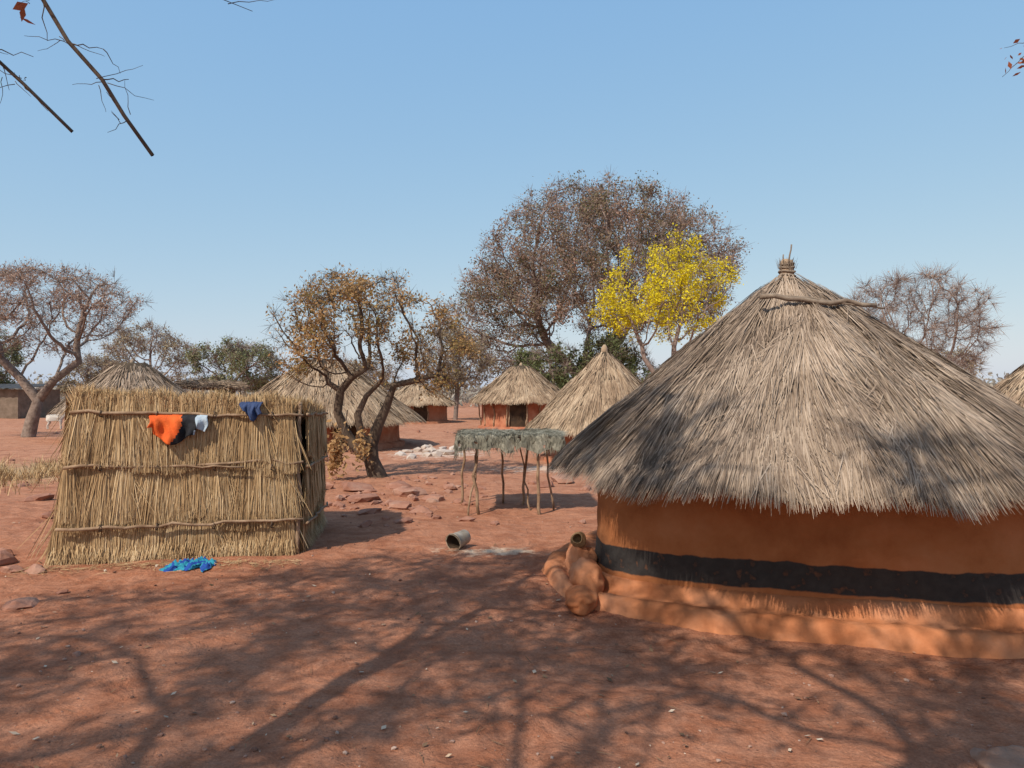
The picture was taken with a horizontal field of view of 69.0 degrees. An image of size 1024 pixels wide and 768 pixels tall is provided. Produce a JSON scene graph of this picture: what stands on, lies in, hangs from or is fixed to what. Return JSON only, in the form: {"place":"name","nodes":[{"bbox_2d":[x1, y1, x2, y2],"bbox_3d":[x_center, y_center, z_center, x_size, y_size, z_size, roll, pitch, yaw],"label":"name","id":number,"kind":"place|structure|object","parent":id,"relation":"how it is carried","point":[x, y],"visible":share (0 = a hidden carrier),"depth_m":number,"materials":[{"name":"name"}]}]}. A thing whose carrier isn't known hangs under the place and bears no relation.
{"place":"outdoors","nodes":[
{"label":"outdoors","id":0,"kind":"place"},
{"bbox_2d":[0,452,62,494],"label":"dry grass","id":1,"kind":"structure","parent":0,"point":[6,474],"depth_m":13.77,"materials":[{"name":"plant"}]},
{"bbox_2d":[0,393,1023,767],"bbox_3d":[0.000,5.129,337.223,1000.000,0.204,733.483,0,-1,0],"label":"ground","id":2,"kind":"structure","parent":0,"point":[292,661],"depth_m":4.32,"materials":[{"name":"brown soil"}]},
{"bbox_2d":[0,323,27,388],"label":"tree","id":3,"kind":"object","parent":2,"relation":"on","point":[16,360],"visible":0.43,"depth_m":50.44,"materials":[{"name":"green plant"}]},
{"bbox_2d":[0,384,65,418],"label":"mud block shed","id":4,"kind":"structure","parent":2,"relation":"on","point":[16,403],"depth_m":43.21,"materials":[{"name":"brick"}]},
{"bbox_2d":[46,414,64,428],"bbox_3d":[-19.175,1.530,31.522,0.948,0.758,0.296,0,-1,-17],"label":"white goat","id":5,"kind":"object","parent":2,"relation":"on","point":[49,418],"visible":0.83,"depth_m":31.38},
{"bbox_2d":[0,256,152,437],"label":"spreading savanna tree","id":6,"kind":"object","parent":2,"relation":"on","point":[32,419],"visible":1,"depth_m":26.36,"materials":[{"name":"brown plant"}]},
{"bbox_2d":[55,348,119,399],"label":"hazy savanna tree","id":7,"kind":"object","parent":2,"relation":"on","point":[92,362],"visible":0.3,"depth_m":50.93,"materials":[{"name":"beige plant"}]},
{"bbox_2d":[47,359,186,438],"bbox_3d":[-12.994,0.664,25.495,5.040,3.044,5.013,0,-1,0],"label":"thatched round hut","id":8,"kind":"object","parent":2,"relation":"on","point":[132,374],"visible":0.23,"depth_m":24.64,"materials":[{"name":"beige wicker"}]},
{"bbox_2d":[98,315,194,382],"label":"hazy savanna tree","id":9,"kind":"object","parent":2,"relation":"on","point":[164,346],"visible":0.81,"depth_m":49.72,"materials":[{"name":"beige plant"}]},
{"bbox_2d":[6,558,301,576],"bbox_3d":[-3.200,1.649,6.682,2.574,0.040,0.635,0,-1,-7],"label":"fallen straw","id":10,"kind":"object","parent":2,"relation":"on","point":[166,562],"visible":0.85,"depth_m":6.78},
{"bbox_2d":[26,381,330,565],"bbox_3d":[-3.356,0.883,7.952,2.706,1.803,2.036,0,-1,-10],"label":"grass bathing enclosure","id":11,"kind":"object","parent":2,"relation":"on","point":[233,479],"depth_m":7.07,"materials":[{"name":"plant"}]},
{"bbox_2d":[147,414,207,444],"bbox_3d":[-3.118,0.426,6.994,0.542,0.288,0.133,0,-1,-12],"label":"hanging orange and black shirt","id":12,"kind":"object","parent":11,"relation":"hanging from","point":[171,429],"visible":1,"depth_m":6.96,"materials":[{"name":"fabric"}]},
{"bbox_2d":[239,402,262,421],"bbox_3d":[-2.501,0.265,7.128,0.218,0.192,0.128,0,-1,-12],"label":"hanging navy cloth","id":13,"kind":"object","parent":11,"relation":"hanging from","point":[252,410],"visible":1,"depth_m":7.10,"materials":[{"name":"blue fabric"}]},
{"bbox_2d":[159,556,216,571],"bbox_3d":[-2.935,1.615,6.765,0.456,0.085,0.445,0,-1,0],"label":"blue cloth on ground","id":14,"kind":"object","parent":2,"relation":"on","point":[201,562],"visible":1,"depth_m":6.69,"materials":[{"name":"blue fabric"}]},
{"bbox_2d":[175,377,249,397],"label":"raised storage platform","id":15,"kind":"structure","parent":2,"relation":"on","point":[200,384],"depth_m":30.34,"materials":[{"name":"beige wicker"}]},
{"bbox_2d":[181,335,285,395],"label":"tree","id":16,"kind":"object","parent":2,"relation":"on","point":[232,355],"visible":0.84,"depth_m":45.25,"materials":[{"name":"green plant"}]},
{"bbox_2d":[0,430,591,656],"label":"scattered rocks","id":17,"kind":"object","parent":2,"relation":"on","point":[399,488],"visible":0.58,"depth_m":10.81,"materials":[{"name":"red stone"}]},
{"bbox_2d":[253,356,425,451],"bbox_3d":[-5.545,0.622,22.028,6.048,2.974,6.047,0,-1,0],"label":"thatched round hut","id":18,"kind":"object","parent":2,"relation":"on","point":[400,413],"visible":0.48,"depth_m":20.65,"materials":[{"name":"beige wicker"}]},
{"bbox_2d":[334,425,357,444],"bbox_3d":[-4.442,1.313,20.069,0.727,0.710,0.030,0,-1,-30],"label":"door","id":19,"kind":"structure","parent":18,"relation":"in","point":[353,429],"depth_m":20.13,"materials":[{"name":"brown wood"}]},
{"bbox_2d":[327,354,399,390],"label":"brown leaf tree","id":20,"kind":"object","parent":2,"relation":"on","point":[387,376],"visible":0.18,"depth_m":51.88,"materials":[{"name":"brown plant"}]},
{"bbox_2d":[257,262,485,480],"bbox_3d":[-2.587,-0.192,13.898,4.175,4.431,2.948,0,-1,0],"label":"crooked tree","id":21,"kind":"object","parent":2,"relation":"on","point":[368,455],"visible":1,"depth_m":13.74,"materials":[{"name":"brown plant"}]},
{"bbox_2d":[405,399,449,423],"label":"wall","id":22,"kind":"structure","parent":2,"relation":"on","point":[437,414],"depth_m":37.87,"materials":[{"name":"soil"}]},
{"bbox_2d":[413,406,428,420],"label":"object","id":23,"kind":"object","parent":22,"relation":"attached to","point":[427,412],"visible":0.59,"depth_m":37.51,"materials":[{"name":"brown wood"}]},
{"bbox_2d":[414,406,427,420],"bbox_3d":[-4.583,1.419,37.433,0.727,0.930,0.041,0,-1,-15],"label":"door","id":24,"kind":"structure","parent":23,"relation":"attached to","point":[421,411],"depth_m":37.44,"materials":[{"name":"wood"}]},
{"bbox_2d":[394,383,456,406],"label":"thatch roof","id":25,"kind":"structure","parent":22,"relation":"on","point":[406,395],"depth_m":37.77,"materials":[{"name":"beige wicker"}]},
{"bbox_2d":[395,444,468,459],"bbox_3d":[-2.025,1.774,19.687,1.864,0.252,3.789,0,-1,0],"label":"white rubble heap","id":26,"kind":"object","parent":2,"relation":"on","point":[429,450],"visible":0.79,"depth_m":18.92,"materials":[{"name":"white stone"}]},
{"bbox_2d":[412,315,497,419],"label":"brown leaf tree","id":27,"kind":"object","parent":2,"relation":"on","point":[482,365],"visible":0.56,"depth_m":41.75,"materials":[{"name":"brown plant"}]},
{"bbox_2d":[445,530,470,549],"bbox_3d":[-0.546,1.593,7.624,0.189,0.189,0.231,4,10,32],"label":"metal bucket","id":28,"kind":"object","parent":2,"relation":"on","point":[460,539],"visible":1,"depth_m":7.62,"materials":[{"name":"grey metal"}]},
{"bbox_2d":[0,512,961,767],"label":"leaf litter","id":29,"kind":"object","parent":2,"relation":"on","point":[424,744],"visible":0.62,"depth_m":3.92,"materials":[{"name":"brown plant"}]},
{"bbox_2d":[3,504,991,767],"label":"pebbles","id":30,"kind":"object","parent":2,"relation":"on","point":[231,748],"visible":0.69,"depth_m":3.72,"materials":[{"name":"brown stone"}]},
{"bbox_2d":[8,368,1008,406],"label":"distant bushes","id":31,"kind":"object","parent":2,"relation":"on","point":[471,393],"visible":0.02,"depth_m":82.47,"materials":[{"name":"plant"}]},
{"bbox_2d":[452,427,568,515],"bbox_3d":[-0.029,1.201,10.261,1.609,1.186,1.357,0,-1,0],"label":"stick drying rack","id":32,"kind":"object","parent":2,"relation":"on","point":[534,440],"visible":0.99,"depth_m":9.73,"materials":[{"name":"grey-green thatch"},{"name":"wood"}]},
{"bbox_2d":[0,0,1023,156],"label":"overhanging tree","id":33,"kind":"object","parent":2,"relation":"on","point":[20,6],"visible":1,"depth_m":3.06,"materials":[{"name":"brown plant"}]},
{"bbox_2d":[469,363,560,429],"bbox_3d":[0.392,0.651,33.016,4.732,3.204,4.741,0,-1,0],"label":"red brick hut","id":34,"kind":"object","parent":2,"relation":"on","point":[520,396],"visible":0.74,"depth_m":31.50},
{"bbox_2d":[510,402,525,426],"bbox_3d":[0.246,1.239,31.234,0.727,1.150,0.037,0,-1,5],"label":"door","id":35,"kind":"structure","parent":34,"relation":"in","point":[517,413],"depth_m":31.21,"materials":[{"name":"brown wood"}]},
{"bbox_2d":[504,338,598,388],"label":"bush","id":36,"kind":"object","parent":2,"relation":"on","point":[558,372],"visible":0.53,"depth_m":42.55,"materials":[{"name":"green plant"}]},
{"bbox_2d":[525,345,640,462],"bbox_3d":[2.180,0.574,17.475,3.898,3.004,3.938,0,-1,0],"label":"cone roof hut","id":37,"kind":"object","parent":2,"relation":"on","point":[599,384],"visible":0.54,"depth_m":16.70,"materials":[{"name":"beige wicker"}]},
{"bbox_2d":[434,167,752,379],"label":"shade tree","id":38,"kind":"object","parent":2,"relation":"on","point":[591,207],"visible":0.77,"depth_m":45.25,"materials":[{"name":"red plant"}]},
{"bbox_2d":[571,329,659,381],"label":"bush","id":39,"kind":"object","parent":2,"relation":"on","point":[617,350],"visible":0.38,"depth_m":43.42,"materials":[{"name":"green plant"}]},
{"bbox_2d":[586,223,743,372],"bbox_3d":[7.331,-2.813,36.030,7.480,10.181,6.449,0,-1,0],"label":"yellow flowering tree","id":40,"kind":"object","parent":2,"relation":"on","point":[684,273],"visible":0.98,"depth_m":35.47,"materials":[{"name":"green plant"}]},
{"bbox_2d":[541,244,1023,658],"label":"thatched clay hut","id":41,"kind":"object","parent":2,"relation":"on","point":[787,455],"visible":0.98,"depth_m":5.14,"materials":[{"name":"beige wicker"}]},
{"bbox_2d":[570,532,585,547],"bbox_3d":[0.550,1.284,6.129,0.133,0.133,0.112,-35,-30,0],"label":"clay pot","id":42,"kind":"object","parent":41,"relation":"on","point":[577,539],"visible":1,"depth_m":6.10,"materials":[{"name":"brown ceramic"}]},
{"bbox_2d":[845,263,1012,372],"bbox_3d":[19.102,-1.835,35.117,8.402,8.206,6.703,0,-1,0],"label":"bare tree","id":43,"kind":"object","parent":2,"relation":"on","point":[977,328],"visible":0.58,"depth_m":34.01,"materials":[{"name":"brown plant"}]},
{"bbox_2d":[929,342,991,376],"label":"hazy savanna tree","id":44,"kind":"object","parent":2,"relation":"on","point":[973,369],"visible":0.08,"depth_m":41.33,"materials":[{"name":"beige plant"}]},
{"bbox_2d":[970,745,1023,767],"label":"foreground boulder","id":45,"kind":"object","parent":2,"relation":"on","point":[1011,756],"visible":0.95,"depth_m":3.13,"materials":[{"name":"grey stone"}]},
{"bbox_2d":[992,364,1023,408],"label":"thatched round hut","id":46,"kind":"object","parent":2,"relation":"on","point":[1011,385],"visible":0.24,"depth_m":20.72,"materials":[{"name":"beige wicker"}]},
{"bbox_2d":[0,0,1023,393],"label":"sky","id":47,"kind":"structure","parent":0,"point":[286,139],"materials":[{"name":"blue"}]}
]}

